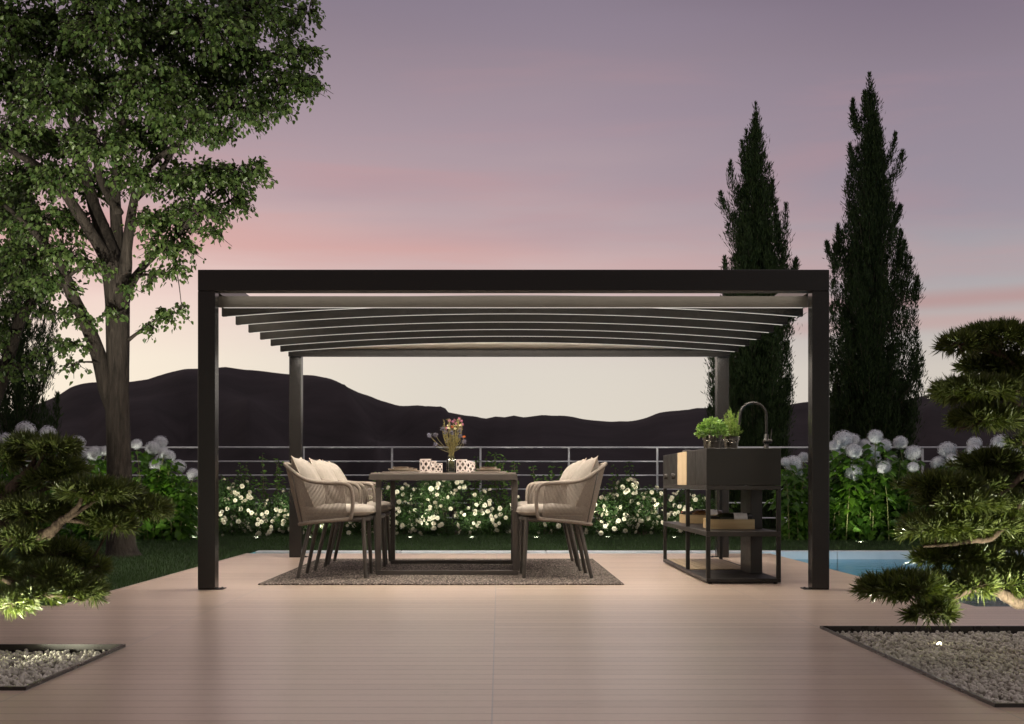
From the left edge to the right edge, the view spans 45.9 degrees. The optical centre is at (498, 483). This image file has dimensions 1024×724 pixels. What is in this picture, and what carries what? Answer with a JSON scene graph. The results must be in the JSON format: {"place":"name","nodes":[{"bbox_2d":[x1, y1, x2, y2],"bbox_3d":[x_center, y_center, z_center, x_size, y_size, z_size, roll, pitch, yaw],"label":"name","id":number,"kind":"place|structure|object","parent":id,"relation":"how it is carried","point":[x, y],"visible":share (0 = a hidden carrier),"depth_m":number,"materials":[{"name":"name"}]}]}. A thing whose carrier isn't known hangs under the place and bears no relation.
{"place":"outdoors","nodes":[
{"label":"outdoors","id":0,"kind":"place"},
{"bbox_2d":[0,528,1016,605],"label":"lawn","id":1,"kind":"structure","parent":0,"point":[602,543],"depth_m":13.70,"materials":[{"name":"plant"}]},
{"bbox_2d":[0,421,36,525],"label":"white hydrangea","id":2,"kind":"object","parent":1,"relation":"on","point":[25,426],"visible":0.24,"depth_m":14.75,"materials":[{"name":"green plant"}]},
{"bbox_2d":[0,229,62,521],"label":"cypress tree","id":3,"kind":"object","parent":1,"relation":"on","point":[19,397],"visible":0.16,"depth_m":18.78,"materials":[{"name":"green plant"}]},
{"bbox_2d":[0,170,64,405],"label":"broadleaf tree","id":4,"kind":"object","parent":1,"relation":"on","point":[10,340],"visible":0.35,"depth_m":12.21,"materials":[{"name":"green plant"}]},
{"bbox_2d":[15,425,69,537],"bbox_3d":[-5.492,0.031,14.661,0.749,1.496,0.703,0,0,-20],"label":"white hydrangea","id":5,"kind":"object","parent":1,"relation":"on","point":[45,429],"visible":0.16,"depth_m":14.59,"materials":[{"name":"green plant"}]},
{"bbox_2d":[57,435,106,540],"bbox_3d":[-4.900,0.102,14.508,1.029,1.388,0.735,0,0,26],"label":"white hydrangea","id":6,"kind":"object","parent":1,"relation":"on","point":[94,453],"visible":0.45,"depth_m":14.30,"materials":[{"name":"green plant"}]},
{"bbox_2d":[131,435,175,540],"bbox_3d":[-4.154,0.085,14.584,0.657,1.343,1.001,0,0,0],"label":"white hydrangea","id":7,"kind":"object","parent":1,"relation":"on","point":[158,445],"visible":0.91,"depth_m":14.37,"materials":[{"name":"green plant"}]},
{"bbox_2d":[0,0,332,558],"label":"broadleaf tree","id":8,"kind":"object","parent":1,"relation":"on","point":[129,32],"visible":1,"depth_m":11.12,"materials":[{"name":"green plant"}]},
{"bbox_2d":[151,449,197,541],"bbox_3d":[-3.839,0.192,14.607,0.714,1.199,0.902,0,0,0],"label":"white hydrangea","id":9,"kind":"object","parent":1,"relation":"on","point":[186,501],"visible":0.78,"depth_m":14.38,"materials":[{"name":"green plant"}]},
{"bbox_2d":[220,462,251,529],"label":"leafy shrub","id":10,"kind":"object","parent":1,"relation":"on","point":[242,476],"visible":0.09,"depth_m":16.55,"materials":[{"name":"green plant"}]},
{"bbox_2d":[219,478,259,535],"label":"white rose bush","id":11,"kind":"object","parent":1,"relation":"on","point":[230,499],"visible":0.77,"depth_m":16.00,"materials":[{"name":"green plant"}]},
{"bbox_2d":[238,490,288,535],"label":"white rose bush","id":12,"kind":"object","parent":1,"relation":"on","point":[266,523],"visible":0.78,"depth_m":16.02,"materials":[{"name":"green plant"}]},
{"bbox_2d":[246,453,287,514],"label":"leafy shrub","id":13,"kind":"object","parent":1,"relation":"on","point":[278,488],"visible":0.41,"depth_m":16.63,"materials":[{"name":"green plant"}]},
{"bbox_2d":[277,490,339,535],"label":"white rose bush","id":14,"kind":"object","parent":1,"relation":"on","point":[320,529],"visible":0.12,"depth_m":15.80,"materials":[{"name":"green plant"}]},
{"bbox_2d":[329,496,373,535],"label":"white rose bush","id":15,"kind":"object","parent":1,"relation":"on","point":[354,528],"visible":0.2,"depth_m":15.96,"materials":[{"name":"green plant"}]},
{"bbox_2d":[369,472,400,504],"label":"leafy shrub","id":16,"kind":"object","parent":1,"relation":"on","point":[384,489],"visible":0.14,"depth_m":16.60,"materials":[{"name":"green plant"}]},
{"bbox_2d":[385,482,424,534],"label":"white rose bush","id":17,"kind":"object","parent":1,"relation":"on","point":[407,520],"visible":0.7,"depth_m":16.11,"materials":[{"name":"green plant"}]},
{"bbox_2d":[413,480,484,535],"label":"white rose bush","id":18,"kind":"object","parent":1,"relation":"on","point":[438,495],"visible":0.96,"depth_m":15.82,"materials":[{"name":"green plant"}]},
{"bbox_2d":[465,451,498,531],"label":"leafy shrub","id":19,"kind":"object","parent":1,"relation":"on","point":[475,486],"visible":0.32,"depth_m":16.66,"materials":[{"name":"green plant"}]},
{"bbox_2d":[467,488,520,535],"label":"white rose bush","id":20,"kind":"object","parent":1,"relation":"on","point":[492,523],"visible":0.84,"depth_m":15.92,"materials":[{"name":"green plant"}]},
{"bbox_2d":[489,452,519,520],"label":"leafy shrub","id":21,"kind":"object","parent":1,"relation":"on","point":[500,466],"visible":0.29,"depth_m":16.50,"materials":[{"name":"green plant"}]},
{"bbox_2d":[7,446,1021,530],"bbox_3d":[0.000,0.081,17.611,18.000,1.238,0.046,0,0,0],"label":"railing","id":22,"kind":"object","parent":1,"relation":"on","point":[657,461],"visible":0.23,"depth_m":17.59,"materials":[{"name":"white metal"}]},
{"bbox_2d":[529,466,562,530],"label":"leafy shrub","id":23,"kind":"object","parent":1,"relation":"on","point":[545,477],"visible":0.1,"depth_m":16.59,"materials":[{"name":"green plant"}]},
{"bbox_2d":[524,500,574,534],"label":"white rose bush","id":24,"kind":"object","parent":1,"relation":"on","point":[538,527],"visible":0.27,"depth_m":16.07,"materials":[{"name":"green plant"}]},
{"bbox_2d":[582,491,640,535],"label":"white rose bush","id":25,"kind":"object","parent":1,"relation":"on","point":[611,520],"visible":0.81,"depth_m":15.82,"materials":[{"name":"green plant"}]},
{"bbox_2d":[601,461,639,512],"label":"leafy shrub","id":26,"kind":"object","parent":1,"relation":"on","point":[614,482],"visible":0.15,"depth_m":16.57,"materials":[{"name":"green plant"}]},
{"bbox_2d":[612,476,670,534],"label":"white rose bush","id":27,"kind":"object","parent":1,"relation":"on","point":[645,505],"visible":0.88,"depth_m":15.98,"materials":[{"name":"green plant"}]},
{"bbox_2d":[660,489,714,534],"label":"white rose bush","id":28,"kind":"object","parent":1,"relation":"on","point":[696,502],"visible":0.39,"depth_m":16.08,"materials":[{"name":"green plant"}]},
{"bbox_2d":[763,452,836,540],"bbox_3d":[3.613,0.187,14.651,0.809,1.158,0.908,0,0,0],"label":"white hydrangea","id":29,"kind":"object","parent":1,"relation":"on","point":[796,513],"visible":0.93,"depth_m":14.52,"materials":[{"name":"green plant"}]},
{"bbox_2d":[829,430,877,540],"bbox_3d":[4.186,0.070,14.636,0.886,1.427,0.794,0,0,-44],"label":"white hydrangea","id":30,"kind":"object","parent":1,"relation":"on","point":[845,510],"visible":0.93,"depth_m":14.38,"materials":[{"name":"green plant"}]},
{"bbox_2d":[852,429,909,540],"bbox_3d":[4.595,0.056,14.529,0.811,1.401,0.795,0,0,0],"label":"white hydrangea","id":31,"kind":"object","parent":1,"relation":"on","point":[881,498],"visible":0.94,"depth_m":14.36,"materials":[{"name":"green plant"}]},
{"bbox_2d":[884,435,930,541],"bbox_3d":[4.965,0.082,14.713,0.682,1.361,0.932,0,0,0],"label":"white hydrangea","id":32,"kind":"object","parent":1,"relation":"on","point":[912,453],"visible":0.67,"depth_m":14.64,"materials":[{"name":"green plant"}]},
{"bbox_2d":[927,441,957,538],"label":"white hydrangea","id":33,"kind":"object","parent":1,"relation":"on","point":[946,450],"visible":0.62,"depth_m":14.84,"materials":[{"name":"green plant"}]},
{"bbox_2d":[962,436,982,536],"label":"white hydrangea","id":34,"kind":"object","parent":1,"relation":"on","point":[973,441],"visible":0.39,"depth_m":14.55,"materials":[{"name":"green plant"}]},
{"bbox_2d":[990,434,1021,518],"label":"white hydrangea","id":35,"kind":"object","parent":1,"relation":"on","point":[996,439],"visible":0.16,"depth_m":14.62,"materials":[{"name":"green plant"}]},
{"bbox_2d":[0,553,1023,723],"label":"deck","id":36,"kind":"structure","parent":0,"point":[654,639],"depth_m":4.83,"materials":[{"name":"brown wood"}]},
{"bbox_2d":[0,644,125,689],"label":"bed edging","id":37,"kind":"object","parent":36,"relation":"on","point":[43,648],"visible":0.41,"depth_m":5.02,"materials":[{"name":"metal"}]},
{"bbox_2d":[0,648,110,685],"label":"gravel","id":38,"kind":"structure","parent":37,"relation":"in","point":[19,668],"depth_m":4.68,"materials":[{"name":"grey gravel"}]},
{"bbox_2d":[0,427,177,620],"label":"cloud pruned pine","id":39,"kind":"object","parent":38,"relation":"on","point":[57,568],"visible":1,"depth_m":4.91,"materials":[{"name":"green plant"}]},
{"bbox_2d":[32,553,248,606],"bbox_3d":[-5.713,0.709,9.208,6.574,0.063,5.064,0,0,0],"label":"deck edge","id":40,"kind":"object","parent":36,"relation":"attached to","point":[144,581],"visible":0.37,"depth_m":8.35,"materials":[{"name":"beige wood"}]},
{"bbox_2d":[258,559,623,584],"bbox_3d":[-0.387,0.675,9.437,2.451,0.009,2.706,0,0,0],"label":"rug","id":41,"kind":"object","parent":36,"relation":"on","point":[538,572],"visible":0.8,"depth_m":8.80,"materials":[{"name":"grey fabric"}]},
{"bbox_2d":[283,456,375,577],"bbox_3d":[-1.230,0.238,8.785,0.661,0.870,0.612,0,0,-1],"label":"rope armchair","id":42,"kind":"object","parent":41,"relation":"on","point":[312,499],"visible":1,"depth_m":8.56,"materials":[{"name":"fabric"}]},
{"bbox_2d":[309,458,387,570],"bbox_3d":[-1.208,0.238,9.500,0.661,0.870,0.611,0,0,1],"label":"rope armchair","id":43,"kind":"object","parent":41,"relation":"on","point":[324,470],"visible":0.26,"depth_m":9.36,"materials":[{"name":"fabric"}]},
{"bbox_2d":[322,460,391,564],"bbox_3d":[-1.218,0.238,10.205,0.661,0.870,0.611,0,0,-1],"label":"rope armchair","id":44,"kind":"object","parent":41,"relation":"on","point":[338,472],"visible":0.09,"depth_m":10.08,"materials":[{"name":"fabric"}]},
{"bbox_2d":[369,473,517,574],"bbox_3d":[-0.406,0.296,9.545,1.089,0.750,1.410,0,0,0],"label":"dining table","id":45,"kind":"object","parent":41,"relation":"on","point":[393,477],"visible":1,"depth_m":8.88,"materials":[{"name":"grey metal"}]},
{"bbox_2d":[382,471,417,472],"bbox_3d":[-0.736,-0.084,9.030,0.270,0.010,0.270,0,0,0],"label":"placemat","id":46,"kind":"object","parent":45,"relation":"on","point":[400,472],"visible":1,"depth_m":8.91,"materials":[{"name":"grey fabric"}]},
{"bbox_2d":[388,469,411,470],"bbox_3d":[-0.738,-0.098,9.030,0.181,0.023,0.181,0,0,0],"label":"plate","id":47,"kind":"object","parent":46,"relation":"on","point":[400,469],"visible":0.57,"depth_m":8.96,"materials":[{"name":"beige ceramic"}]},
{"bbox_2d":[393,467,408,468],"bbox_3d":[-0.734,-0.113,9.030,0.126,0.022,0.126,0,0,0],"label":"bowl","id":48,"kind":"object","parent":47,"relation":"on","point":[400,467],"visible":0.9,"depth_m":8.98,"materials":[{"name":"beige ceramic"}]},
{"bbox_2d":[420,459,430,472],"bbox_3d":[-0.548,-0.131,9.020,0.085,0.103,0.085,0,0,-11],"label":"lattice lantern","id":49,"kind":"object","parent":45,"relation":"on","point":[423,465],"visible":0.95,"depth_m":8.99,"materials":[{"name":"white ceramic"}]},
{"bbox_2d":[427,461,436,472],"bbox_3d":[-0.527,-0.127,9.450,0.079,0.096,0.079,0,0,38],"label":"lattice lantern","id":50,"kind":"object","parent":45,"relation":"on","point":[432,464],"visible":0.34,"depth_m":9.41,"materials":[{"name":"white ceramic"}]},
{"bbox_2d":[434,463,442,472],"bbox_3d":[-0.462,-0.117,9.250,0.063,0.076,0.063,0,0,-29],"label":"lattice lantern","id":51,"kind":"object","parent":45,"relation":"on","point":[438,466],"visible":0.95,"depth_m":9.23,"materials":[{"name":"white ceramic"}]},
{"bbox_2d":[446,456,455,472],"bbox_3d":[-0.357,-0.144,9.100,0.078,0.127,0.078,0,0,0],"label":"glass vase","id":52,"kind":"object","parent":45,"relation":"on","point":[454,459],"visible":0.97,"depth_m":9.10,"materials":[{"name":"glass"}]},
{"bbox_2d":[427,418,465,466],"bbox_3d":[-0.390,-0.311,9.095,0.310,0.381,0.163,0,0,0],"label":"dried bouquet","id":53,"kind":"object","parent":52,"relation":"in","point":[452,440],"visible":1,"depth_m":9.09,"materials":[{"name":"yellow plant"}]},
{"bbox_2d":[456,459,466,472],"bbox_3d":[-0.277,-0.129,9.020,0.083,0.100,0.083,0,0,-14],"label":"lattice lantern","id":54,"kind":"object","parent":45,"relation":"on","point":[459,462],"visible":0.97,"depth_m":8.99,"materials":[{"name":"white ceramic"}]},
{"bbox_2d":[460,461,469,471],"bbox_3d":[-0.262,-0.128,9.420,0.081,0.098,0.081,0,0,-40],"label":"lattice lantern","id":55,"kind":"object","parent":45,"relation":"on","point":[468,466],"visible":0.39,"depth_m":9.40,"materials":[{"name":"white ceramic"}]},
{"bbox_2d":[471,471,506,472],"bbox_3d":[-0.075,-0.084,9.030,0.270,0.010,0.270,0,0,0],"label":"placemat","id":56,"kind":"object","parent":45,"relation":"on","point":[488,472],"visible":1,"depth_m":8.91,"materials":[{"name":"grey fabric"}]},
{"bbox_2d":[476,469,499,470],"bbox_3d":[-0.078,-0.098,9.030,0.181,0.023,0.181,0,0,0],"label":"plate","id":57,"kind":"object","parent":56,"relation":"on","point":[488,469],"visible":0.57,"depth_m":8.96,"materials":[{"name":"beige ceramic"}]},
{"bbox_2d":[480,467,495,468],"bbox_3d":[-0.078,-0.113,9.030,0.126,0.022,0.126,0,0,0],"label":"bowl","id":58,"kind":"object","parent":57,"relation":"on","point":[488,467],"visible":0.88,"depth_m":8.98,"materials":[{"name":"beige ceramic"}]},
{"bbox_2d":[518,461,577,564],"bbox_3d":[0.444,0.238,10.205,0.661,0.870,0.611,0,0,-1],"label":"rope armchair","id":59,"kind":"object","parent":41,"relation":"on","point":[569,545],"visible":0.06,"depth_m":10.40,"materials":[{"name":"fabric"}]},
{"bbox_2d":[512,458,585,570],"bbox_3d":[0.434,0.238,9.500,0.661,0.870,0.611,0,0,1],"label":"rope armchair","id":60,"kind":"object","parent":41,"relation":"on","point":[570,471],"visible":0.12,"depth_m":9.28,"materials":[{"name":"fabric"}]},
{"bbox_2d":[516,456,606,577],"bbox_3d":[0.456,0.238,8.785,0.661,0.870,0.612,0,0,-1],"label":"rope armchair","id":61,"kind":"object","parent":41,"relation":"on","point":[576,506],"visible":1,"depth_m":8.55,"materials":[{"name":"fabric"}]},
{"bbox_2d":[198,270,828,589],"bbox_3d":[0.094,-0.343,9.457,4.034,2.045,3.475,0,0,0],"label":"pergola","id":62,"kind":"object","parent":36,"relation":"on","point":[299,328],"visible":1,"depth_m":7.94,"materials":[{"name":"brown metal"}]},
{"bbox_2d":[663,401,780,583],"bbox_3d":[1.644,0.053,9.252,0.532,1.254,2.155,0,0,0],"label":"outdoor kitchen","id":63,"kind":"object","parent":36,"relation":"on","point":[751,474],"visible":0.97,"depth_m":8.45,"materials":[{"name":"black metal"}]},
{"bbox_2d":[679,514,705,522],"bbox_3d":[1.666,0.289,9.945,0.312,0.070,0.330,0,0,0],"label":"wooden crate","id":64,"kind":"object","parent":63,"relation":"on","point":[694,518],"visible":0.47,"depth_m":9.78,"materials":[{"name":"brown wood"}]},
{"bbox_2d":[685,510,721,514],"bbox_3d":[1.668,0.252,9.845,0.294,0.075,0.075,0,0,0],"label":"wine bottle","id":65,"kind":"object","parent":64,"relation":"in","point":[703,512],"visible":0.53,"depth_m":9.82,"materials":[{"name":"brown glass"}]},
{"bbox_2d":[694,416,729,447],"bbox_3d":[1.521,-0.362,8.617,0.254,0.245,0.234,0,0,35],"label":"herb pot","id":66,"kind":"object","parent":63,"relation":"on","point":[716,434],"visible":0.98,"depth_m":8.57,"materials":[{"name":"metal"}]},
{"bbox_2d":[703,518,754,528],"bbox_3d":[1.656,0.289,8.720,0.312,0.070,0.320,0,0,0],"label":"wooden crate","id":67,"kind":"object","parent":63,"relation":"on","point":[732,523],"visible":0.69,"depth_m":8.56,"materials":[{"name":"brown wood"}]},
{"bbox_2d":[711,513,752,518],"bbox_3d":[1.658,0.249,8.618,0.294,0.075,0.075,0,0,0],"label":"wine bottle","id":68,"kind":"object","parent":67,"relation":"in","point":[736,516],"visible":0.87,"depth_m":8.59,"materials":[{"name":"black glass"}]},
{"bbox_2d":[723,408,742,447],"bbox_3d":[1.684,-0.399,8.741,0.171,0.319,0.179,0,0,0],"label":"herb pot","id":69,"kind":"object","parent":63,"relation":"on","point":[731,440],"visible":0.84,"depth_m":8.71,"materials":[{"name":"metal"}]},
{"bbox_2d":[820,626,1023,706],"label":"bed edging","id":70,"kind":"object","parent":36,"relation":"on","point":[833,630],"visible":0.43,"depth_m":5.66,"materials":[{"name":"metal"}]},
{"bbox_2d":[837,630,1023,702],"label":"gravel","id":71,"kind":"structure","parent":70,"relation":"in","point":[980,663],"depth_m":4.89,"materials":[{"name":"grey gravel"}]},
{"bbox_2d":[847,315,1023,628],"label":"cloud pruned pine","id":72,"kind":"object","parent":71,"relation":"on","point":[980,494],"visible":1,"depth_m":4.68,"materials":[{"name":"green plant"}]},
{"bbox_2d":[0,367,1023,606],"bbox_3d":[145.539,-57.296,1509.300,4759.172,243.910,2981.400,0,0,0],"label":"hills","id":73,"kind":"structure","parent":0,"point":[253,407],"depth_m":1168.98,"materials":[{"name":"black"}]},
{"bbox_2d":[702,101,806,527],"bbox_3d":[4.087,-2.427,19.432,1.710,7.456,1.364,0,0,0],"label":"cypress tree","id":74,"kind":"object","parent":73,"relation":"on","point":[757,370],"visible":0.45,"depth_m":19.16,"materials":[{"name":"green plant"}]},
{"bbox_2d":[823,71,930,526],"bbox_3d":[6.065,-2.717,19.817,1.683,8.119,1.642,0,0,-38],"label":"cypress tree","id":75,"kind":"object","parent":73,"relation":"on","point":[871,390],"visible":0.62,"depth_m":19.56,"materials":[{"name":"green plant"}]},
{"bbox_2d":[0,0,1023,421],"label":"sky","id":76,"kind":"structure","parent":0,"point":[450,134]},
{"bbox_2d":[729,501,737,512],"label":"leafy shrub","id":77,"kind":"object","parent":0,"point":[730,509],"visible":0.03,"depth_m":16.49,"materials":[{"name":"green plant"}]},
{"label":"pool basin","id":78,"kind":"structure","parent":0,"visible":0},
{"bbox_2d":[255,550,1023,583],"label":"pool far edge","id":79,"kind":"object","parent":78,"relation":"attached to","point":[835,555],"visible":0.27,"depth_m":12.04,"materials":[{"name":"stone"}]},
{"bbox_2d":[794,559,1021,606],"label":"pool water","id":80,"kind":"structure","parent":78,"relation":"in","point":[854,562],"depth_m":11.12,"materials":[{"name":"blue liquid"}]}
]}

